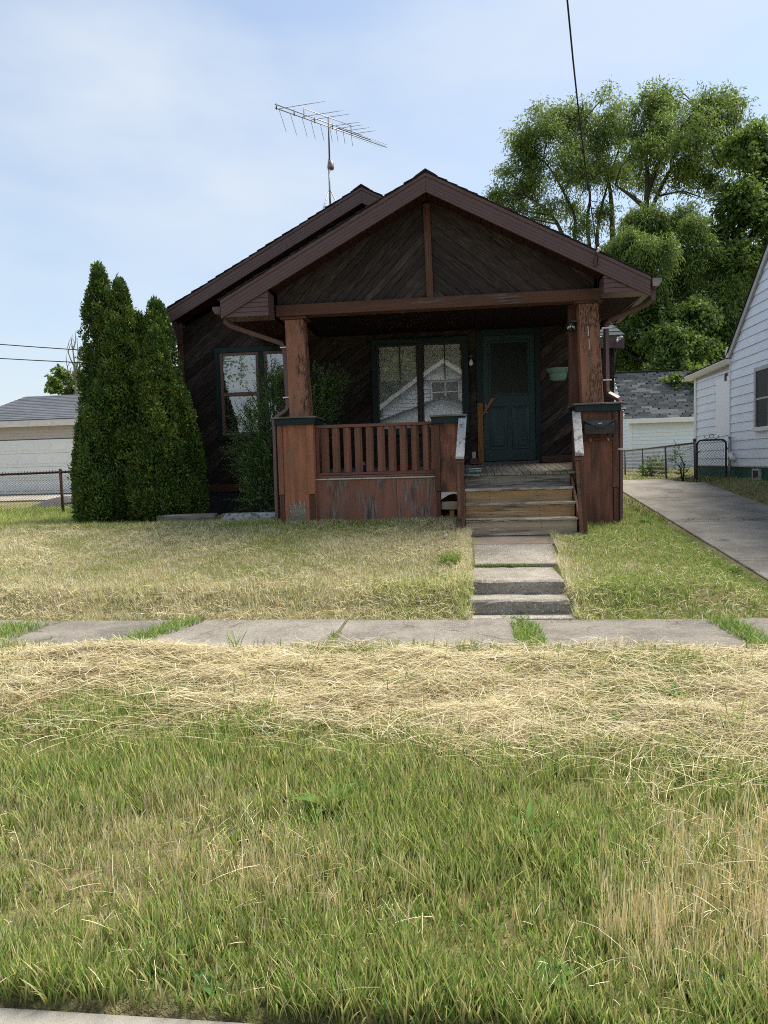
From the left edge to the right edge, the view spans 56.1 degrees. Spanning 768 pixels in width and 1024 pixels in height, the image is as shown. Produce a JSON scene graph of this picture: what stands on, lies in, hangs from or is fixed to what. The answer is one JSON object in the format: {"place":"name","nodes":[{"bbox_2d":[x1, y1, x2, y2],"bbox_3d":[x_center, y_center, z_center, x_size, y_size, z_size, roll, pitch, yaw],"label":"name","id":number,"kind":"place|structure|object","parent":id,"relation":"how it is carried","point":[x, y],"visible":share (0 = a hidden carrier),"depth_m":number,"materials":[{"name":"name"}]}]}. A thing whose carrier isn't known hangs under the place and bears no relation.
{"place":"outdoors","nodes":[
{"label":"outdoors","id":0,"kind":"place"},
{"bbox_2d":[0,503,73,518],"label":"grass","id":1,"kind":"structure","parent":0,"point":[31,509],"depth_m":14.69,"materials":[{"name":"green plant"}]},
{"bbox_2d":[27,496,72,508],"bbox_3d":[-7.152,-0.296,16.573,2.004,0.501,0.919,-1,4,7],"label":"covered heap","id":2,"kind":"object","parent":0,"point":[52,501],"visible":0.17,"depth_m":16.30,"materials":[{"name":"fabric"}]},
{"bbox_2d":[0,469,767,1023],"bbox_3d":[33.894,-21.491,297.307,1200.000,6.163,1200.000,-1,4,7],"label":"ground","id":3,"kind":"structure","parent":0,"point":[166,1011],"depth_m":7.04,"materials":[{"name":"green plant"}]},
{"bbox_2d":[0,494,70,501],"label":"alley apron","id":4,"kind":"object","parent":3,"relation":"on","point":[6,498],"depth_m":24.10,"materials":[{"name":"concrete"}]},
{"bbox_2d":[0,469,72,514],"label":"chainlink fence","id":5,"kind":"object","parent":3,"relation":"on","point":[60,479],"visible":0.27,"depth_m":13.80,"materials":[{"name":"grey metal"}]},
{"bbox_2d":[0,394,83,495],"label":"cream garage","id":6,"kind":"structure","parent":3,"relation":"on","point":[36,433],"depth_m":28.01,"materials":[{"name":"beige"}]},
{"bbox_2d":[0,438,74,494],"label":"garage door","id":7,"kind":"structure","parent":6,"relation":"in","point":[16,456],"depth_m":27.99,"materials":[{"name":"white metal"}]},
{"bbox_2d":[44,363,85,394],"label":"broadleaf tree","id":8,"kind":"object","parent":3,"relation":"on","point":[59,380],"visible":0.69,"depth_m":62.61,"materials":[{"name":"green plant"}]},
{"bbox_2d":[64,330,80,394],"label":"bare tree","id":9,"kind":"object","parent":3,"relation":"on","point":[74,364],"visible":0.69,"depth_m":60.60,"materials":[{"name":"brown wood"}]},
{"bbox_2d":[69,409,94,518],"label":"arborvitae","id":10,"kind":"object","parent":3,"relation":"on","point":[76,430],"visible":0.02,"depth_m":11.94,"materials":[{"name":"green plant"}]},
{"bbox_2d":[70,260,123,520],"bbox_3d":[-4.628,-1.961,12.126,1.129,4.497,1.215,-5,5,-45],"label":"arborvitae","id":11,"kind":"object","parent":3,"relation":"on","point":[99,284],"visible":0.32,"depth_m":11.86,"materials":[{"name":"green plant"}]},
{"bbox_2d":[66,378,135,523],"bbox_3d":[-4.475,-0.929,11.483,1.203,2.443,1.211,-1,4,7],"label":"arborvitae","id":12,"kind":"object","parent":3,"relation":"on","point":[87,486],"visible":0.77,"depth_m":11.24,"materials":[{"name":"green plant"}]},
{"bbox_2d":[93,272,155,521],"bbox_3d":[-4.239,-1.764,11.639,1.167,4.176,1.282,-1,4,7],"label":"arborvitae","id":13,"kind":"object","parent":3,"relation":"on","point":[119,333],"visible":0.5,"depth_m":11.36,"materials":[{"name":"green plant"}]},
{"bbox_2d":[0,1008,250,1023],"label":"kerb","id":14,"kind":"structure","parent":3,"relation":"on","point":[16,1016],"depth_m":2.00,"materials":[{"name":"concrete"}]},
{"bbox_2d":[112,310,158,518],"bbox_3d":[-3.916,-1.519,11.812,1.148,3.618,1.106,-1,4,7],"label":"arborvitae","id":15,"kind":"object","parent":3,"relation":"on","point":[139,320],"visible":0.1,"depth_m":11.52,"materials":[{"name":"green plant"}]},
{"bbox_2d":[123,323,199,523],"bbox_3d":[-3.552,-1.376,11.440,1.227,3.251,1.227,-1,4,7],"label":"arborvitae","id":16,"kind":"object","parent":3,"relation":"on","point":[153,362],"visible":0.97,"depth_m":11.17,"materials":[{"name":"green plant"}]},
{"bbox_2d":[140,294,200,515],"bbox_3d":[-3.702,-1.671,11.905,1.086,3.800,1.165,1,4,31],"label":"arborvitae","id":17,"kind":"object","parent":3,"relation":"on","point":[156,312],"visible":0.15,"depth_m":11.71,"materials":[{"name":"green plant"}]},
{"bbox_2d":[157,938,198,962],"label":"weed","id":18,"kind":"object","parent":3,"relation":"on","point":[188,950],"visible":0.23,"depth_m":2.24,"materials":[{"name":"green plant"}]},
{"bbox_2d":[156,513,217,522],"bbox_3d":[-3.025,0.110,11.056,0.960,0.169,0.160,-1,4,10],"label":"edging plank","id":19,"kind":"object","parent":3,"relation":"on","point":[188,517],"visible":0.5,"depth_m":10.98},
{"bbox_2d":[163,384,211,513],"bbox_3d":[-3.240,-0.916,11.594,0.844,2.325,0.844,-1,4,7],"label":"arborvitae","id":20,"kind":"object","parent":3,"relation":"on","point":[191,435],"visible":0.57,"depth_m":11.49,"materials":[{"name":"green plant"}]},
{"bbox_2d":[190,968,227,996],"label":"weed","id":21,"kind":"object","parent":3,"relation":"on","point":[208,989],"visible":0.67,"depth_m":2.11,"materials":[{"name":"green plant"}]},
{"bbox_2d":[221,826,258,846],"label":"weed","id":22,"kind":"object","parent":3,"relation":"on","point":[230,835],"visible":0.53,"depth_m":2.93,"materials":[{"name":"green plant"}]},
{"bbox_2d":[225,627,262,648],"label":"grass tuft","id":23,"kind":"object","parent":3,"relation":"on","point":[236,643],"visible":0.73,"depth_m":6.02,"materials":[{"name":"plant"}]},
{"bbox_2d":[221,512,278,520],"bbox_3d":[-2.027,0.090,10.940,0.911,0.169,0.160,-1,4,10],"label":"edging plank","id":24,"kind":"object","parent":3,"relation":"on","point":[247,515],"visible":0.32,"depth_m":10.87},
{"bbox_2d":[218,347,358,514],"bbox_3d":[-1.523,-1.207,11.578,2.197,2.920,1.335,-3,4,-22],"label":"shrub","id":25,"kind":"object","parent":3,"relation":"on","point":[254,465],"visible":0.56,"depth_m":11.44,"materials":[{"name":"green plant"}]},
{"bbox_2d":[290,782,360,813],"bbox_3d":[-0.249,1.252,3.115,0.312,0.100,0.216,-2,4,-13],"label":"weed","id":26,"kind":"object","parent":3,"relation":"on","point":[330,793],"visible":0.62,"depth_m":3.14,"materials":[{"name":"green plant"}]},
{"bbox_2d":[0,634,767,1023],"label":"verge grass","id":27,"kind":"structure","parent":3,"relation":"on","point":[56,784],"depth_m":2.66,"materials":[{"name":"green plant"}]},
{"bbox_2d":[0,632,767,822],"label":"cut hay","id":28,"kind":"object","parent":3,"relation":"on","point":[280,656],"visible":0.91,"depth_m":4.71,"materials":[{"name":"plant"}]},
{"bbox_2d":[0,504,767,622],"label":"lawn grass","id":29,"kind":"structure","parent":3,"relation":"on","point":[61,517],"depth_m":8.25,"materials":[{"name":"green plant"}]},
{"bbox_2d":[0,657,767,1023],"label":"loose straw","id":30,"kind":"object","parent":3,"relation":"on","point":[524,813],"visible":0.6,"depth_m":2.84,"materials":[{"name":"beige plant"}]},
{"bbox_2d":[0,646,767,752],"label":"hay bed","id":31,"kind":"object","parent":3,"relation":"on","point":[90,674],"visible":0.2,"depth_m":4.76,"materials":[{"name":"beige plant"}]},
{"bbox_2d":[604,712,627,722],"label":"weed","id":32,"kind":"object","parent":31,"relation":"on","point":[615,716],"visible":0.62,"depth_m":4.09,"materials":[{"name":"green plant"}]},
{"bbox_2d":[31,738,767,1020],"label":"dry stalks","id":33,"kind":"object","parent":3,"relation":"on","point":[659,911],"visible":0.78,"depth_m":2.41,"materials":[{"name":"beige plant"}]},
{"bbox_2d":[166,168,661,535],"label":"brown house","id":34,"kind":"structure","parent":3,"relation":"on","point":[405,299],"depth_m":10.36,"materials":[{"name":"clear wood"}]},
{"bbox_2d":[0,358,75,362],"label":"utility line","id":35,"kind":"object","parent":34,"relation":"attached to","point":[38,360],"visible":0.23,"depth_m":23.18,"materials":[{"name":"black rubber"}]},
{"bbox_2d":[0,344,78,349],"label":"utility line","id":36,"kind":"object","parent":34,"relation":"attached to","point":[39,347],"visible":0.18,"depth_m":23.16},
{"bbox_2d":[214,345,285,440],"bbox_3d":[-2.104,-2.060,12.488,1.640,1.595,0.099,-1,4,7],"label":"window","id":37,"kind":"structure","parent":34,"relation":"in","point":[234,370],"depth_m":12.53,"materials":[{"name":"clear glass"}]},
{"bbox_2d":[275,101,386,209],"bbox_3d":[-0.937,-5.887,12.814,1.271,2.080,2.372,1,4,35],"label":"roof antenna","id":38,"kind":"object","parent":34,"relation":"on","point":[330,166],"visible":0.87,"depth_m":12.63,"materials":[{"name":"metal"}]},
{"bbox_2d":[397,464,411,470],"bbox_3d":[0.345,-0.658,10.863,0.371,0.149,0.365,-1,4,7],"label":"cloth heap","id":39,"kind":"object","parent":34,"relation":"on","point":[409,467],"visible":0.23,"depth_m":10.77,"materials":[{"name":"red fabric"}]},
{"bbox_2d":[371,336,469,435],"bbox_3d":[0.612,-2.119,12.174,1.630,1.610,0.099,-1,4,7],"label":"window","id":40,"kind":"structure","parent":34,"relation":"in","point":[414,379],"depth_m":12.18,"materials":[{"name":"clear glass"}]},
{"bbox_2d":[467,353,473,365],"bbox_3d":[1.450,-2.549,12.003,0.120,0.217,0.124,-1,4,7],"label":"porch light","id":41,"kind":"object","parent":34,"relation":"attached to","point":[470,356],"visible":1,"depth_m":11.97,"materials":[{"name":"white glass"}]},
{"bbox_2d":[468,468,481,472],"bbox_3d":[1.315,-0.602,10.438,0.197,0.062,0.167,-1,4,7],"label":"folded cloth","id":42,"kind":"object","parent":34,"relation":"on","point":[475,470],"visible":1,"depth_m":10.37,"materials":[{"name":"grey fabric"}]},
{"bbox_2d":[475,327,540,464],"bbox_3d":[2.078,-1.913,12.010,1.050,2.260,0.118,-1,4,7],"label":"door","id":43,"kind":"structure","parent":34,"relation":"in","point":[507,360],"depth_m":12.02,"materials":[{"name":"wood"}]},
{"bbox_2d":[546,367,567,380],"bbox_3d":[2.870,-2.265,11.824,0.388,0.211,0.194,-1,4,7],"label":"wall planter","id":44,"kind":"object","parent":34,"relation":"attached to","point":[557,373],"visible":0.89,"depth_m":11.80,"materials":[{"name":"green ceramic"}]},
{"bbox_2d":[567,320,576,331],"bbox_3d":[2.642,-2.596,10.059,0.186,0.160,0.116,-3,4,-24],"label":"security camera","id":45,"kind":"object","parent":34,"relation":"attached to","point":[571,327],"visible":0.98,"depth_m":10.01,"materials":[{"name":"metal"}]},
{"bbox_2d":[566,0,599,323],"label":"service cable","id":46,"kind":"object","parent":34,"relation":"attached to","point":[597,248],"visible":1,"depth_m":7.08,"materials":[{"name":"black plastic"}]},
{"bbox_2d":[583,420,614,441],"bbox_3d":[2.929,-1.102,9.804,0.415,0.303,0.128,-1,4,7],"label":"mailbox","id":47,"kind":"object","parent":34,"relation":"attached to","point":[595,427],"visible":0.98,"depth_m":9.77,"materials":[{"name":"black metal"}]},
{"bbox_2d":[432,548,466,563],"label":"grass tuft","id":48,"kind":"object","parent":3,"relation":"on","point":[448,557],"visible":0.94,"depth_m":8.15,"materials":[{"name":"green plant"}]},
{"bbox_2d":[441,965,498,1002],"bbox_3d":[0.251,1.341,2.035,0.161,0.032,0.162,1,4,30],"label":"weed","id":49,"kind":"object","parent":3,"relation":"on","point":[475,998],"visible":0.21,"depth_m":2.04,"materials":[{"name":"green plant"}]},
{"bbox_2d":[474,563,539,566],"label":"grass tuft","id":50,"kind":"object","parent":3,"relation":"on","point":[505,564],"visible":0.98,"depth_m":8.34,"materials":[{"name":"green plant"}]},
{"bbox_2d":[467,567,569,614],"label":"concrete steps","id":51,"kind":"structure","parent":3,"relation":"on","point":[522,591],"depth_m":7.36,"materials":[{"name":"grey concrete"}]},
{"bbox_2d":[471,535,573,621],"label":"front walk","id":52,"kind":"structure","parent":3,"relation":"on","point":[518,549],"depth_m":8.75,"materials":[{"name":"concrete"}]},
{"bbox_2d":[500,614,529,618],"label":"grass tuft","id":53,"kind":"object","parent":52,"relation":"on","point":[515,617],"visible":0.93,"depth_m":6.97,"materials":[{"name":"green plant"}]},
{"bbox_2d":[507,799,560,835],"bbox_3d":[0.576,1.240,2.876,0.221,0.107,0.213,2,5,42],"label":"weed","id":54,"kind":"object","parent":3,"relation":"on","point":[529,810],"visible":0.51,"depth_m":2.89,"materials":[{"name":"green plant"}]},
{"bbox_2d":[525,956,576,999],"bbox_3d":[0.482,1.331,2.084,0.157,0.034,0.152,1,5,36],"label":"weed","id":55,"kind":"object","parent":3,"relation":"on","point":[560,969],"visible":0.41,"depth_m":2.08,"materials":[{"name":"green plant"}]},
{"bbox_2d":[482,74,656,248],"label":"tall tree","id":56,"kind":"object","parent":3,"relation":"on","point":[559,124],"visible":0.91,"depth_m":48.98,"materials":[{"name":"green plant"}]},
{"bbox_2d":[636,454,671,477],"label":"shrub","id":57,"kind":"object","parent":3,"relation":"on","point":[642,470],"visible":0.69,"depth_m":20.66,"materials":[{"name":"green plant"}]},
{"bbox_2d":[614,369,695,468],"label":"shingled garage","id":58,"kind":"structure","parent":3,"relation":"on","point":[656,413],"depth_m":34.72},
{"bbox_2d":[623,438,696,481],"bbox_3d":[8.042,-1.596,24.323,0.103,1.256,15.742,-1,4,7],"label":"chainlink fence","id":59,"kind":"object","parent":3,"relation":"on","point":[625,467],"visible":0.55,"depth_m":19.36,"materials":[{"name":"metal"}]},
{"bbox_2d":[695,434,727,481],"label":"chainlink gate","id":60,"kind":"structure","parent":59,"relation":"attached to","point":[711,440],"depth_m":16.48,"materials":[{"name":"black metal"}]},
{"bbox_2d":[602,295,743,391],"bbox_3d":[18.172,-8.027,39.768,11.485,11.357,10.752,-1,4,7],"label":"broadleaf tree","id":61,"kind":"object","parent":3,"relation":"on","point":[678,337],"visible":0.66,"depth_m":39.05,"materials":[{"name":"green plant"}]},
{"bbox_2d":[599,196,751,341],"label":"weeping tree","id":62,"kind":"object","parent":3,"relation":"on","point":[672,250],"visible":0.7,"depth_m":40.35,"materials":[{"name":"green plant"}]},
{"bbox_2d":[666,440,690,480],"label":"shrub","id":63,"kind":"object","parent":3,"relation":"on","point":[681,472],"visible":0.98,"depth_m":16.86,"materials":[{"name":"green plant"}]},
{"bbox_2d":[664,682,693,696],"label":"weed","id":64,"kind":"object","parent":3,"relation":"on","point":[672,688],"visible":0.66,"depth_m":4.48,"materials":[{"name":"green plant"}]},
{"bbox_2d":[604,74,767,369],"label":"tall tree","id":65,"kind":"object","parent":3,"relation":"on","point":[659,141],"visible":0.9,"depth_m":45.73,"materials":[{"name":"green plant"}]},
{"bbox_2d":[623,467,767,520],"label":"grass","id":66,"kind":"structure","parent":3,"relation":"on","point":[626,477],"depth_m":15.35,"materials":[{"name":"green plant"}]},
{"bbox_2d":[668,962,726,1002],"bbox_3d":[0.880,1.327,2.038,0.154,0.022,0.152,1,4,34],"label":"weed","id":67,"kind":"object","parent":3,"relation":"on","point":[721,979],"visible":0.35,"depth_m":2.04,"materials":[{"name":"green plant"}]},
{"bbox_2d":[684,240,767,480],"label":"white house","id":68,"kind":"structure","parent":3,"relation":"on","point":[731,393],"depth_m":15.70,"materials":[{"name":"white wood"}]},
{"bbox_2d":[752,469,761,479],"bbox_3d":[7.775,-0.783,15.023,0.054,0.240,0.390,-1,4,7],"label":"cellar window","id":69,"kind":"structure","parent":68,"relation":"in","point":[757,473],"depth_m":14.94,"materials":[{"name":"grey glass"}]},
{"bbox_2d":[752,364,767,431],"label":"window","id":70,"kind":"structure","parent":68,"relation":"in","point":[760,418],"depth_m":14.63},
{"bbox_2d":[728,436,731,477],"bbox_3d":[7.865,-1.091,16.379,0.074,1.275,0.074,0,4,29],"label":"gate post","id":71,"kind":"object","parent":3,"relation":"on","point":[729,460],"visible":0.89,"depth_m":16.35,"materials":[{"name":"metal"}]},
{"bbox_2d":[700,116,767,290],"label":"maple tree","id":72,"kind":"object","parent":3,"relation":"on","point":[745,205],"visible":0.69,"depth_m":41.76,"materials":[{"name":"green plant"}]},
{"bbox_2d":[726,566,743,572],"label":"weed","id":73,"kind":"object","parent":3,"relation":"on","point":[738,569],"visible":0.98,"depth_m":8.01,"materials":[{"name":"green plant"}]},
{"bbox_2d":[0,618,767,649],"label":"sidewalk","id":74,"kind":"structure","parent":0,"point":[690,631],"depth_m":6.58,"materials":[{"name":"concrete"}]},
{"bbox_2d":[0,618,49,640],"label":"grass tuft","id":75,"kind":"object","parent":74,"relation":"on","point":[5,631],"visible":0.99,"depth_m":7.04,"materials":[{"name":"green plant"}]},
{"bbox_2d":[101,614,204,645],"bbox_3d":[-2.140,1.094,6.743,0.444,0.092,1.327,0,4,20],"label":"grass tuft","id":76,"kind":"object","parent":74,"relation":"on","point":[174,624],"visible":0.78,"depth_m":6.80,"materials":[{"name":"green plant"}]},
{"bbox_2d":[325,629,342,644],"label":"grass tuft","id":77,"kind":"object","parent":74,"relation":"on","point":[331,636],"visible":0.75,"depth_m":6.37,"materials":[{"name":"green plant"}]},
{"bbox_2d":[506,616,546,648],"bbox_3d":[1.254,1.029,6.272,0.397,0.092,1.012,-1,4,7],"label":"grass tuft","id":78,"kind":"object","parent":74,"relation":"on","point":[531,629],"visible":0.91,"depth_m":6.26,"materials":[{"name":"green plant"}]},
{"bbox_2d":[702,612,767,647],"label":"grass tuft","id":79,"kind":"object","parent":74,"relation":"on","point":[749,633],"visible":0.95,"depth_m":6.16,"materials":[{"name":"green plant"}]},
{"bbox_2d":[0,0,767,405],"label":"sky","id":80,"kind":"structure","parent":0,"point":[147,140],"materials":[{"name":"blue"}]},
{"bbox_2d":[618,479,767,580],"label":"driveway","id":81,"kind":"structure","parent":0,"point":[734,535],"depth_m":12.05,"materials":[{"name":"concrete"}]}
]}

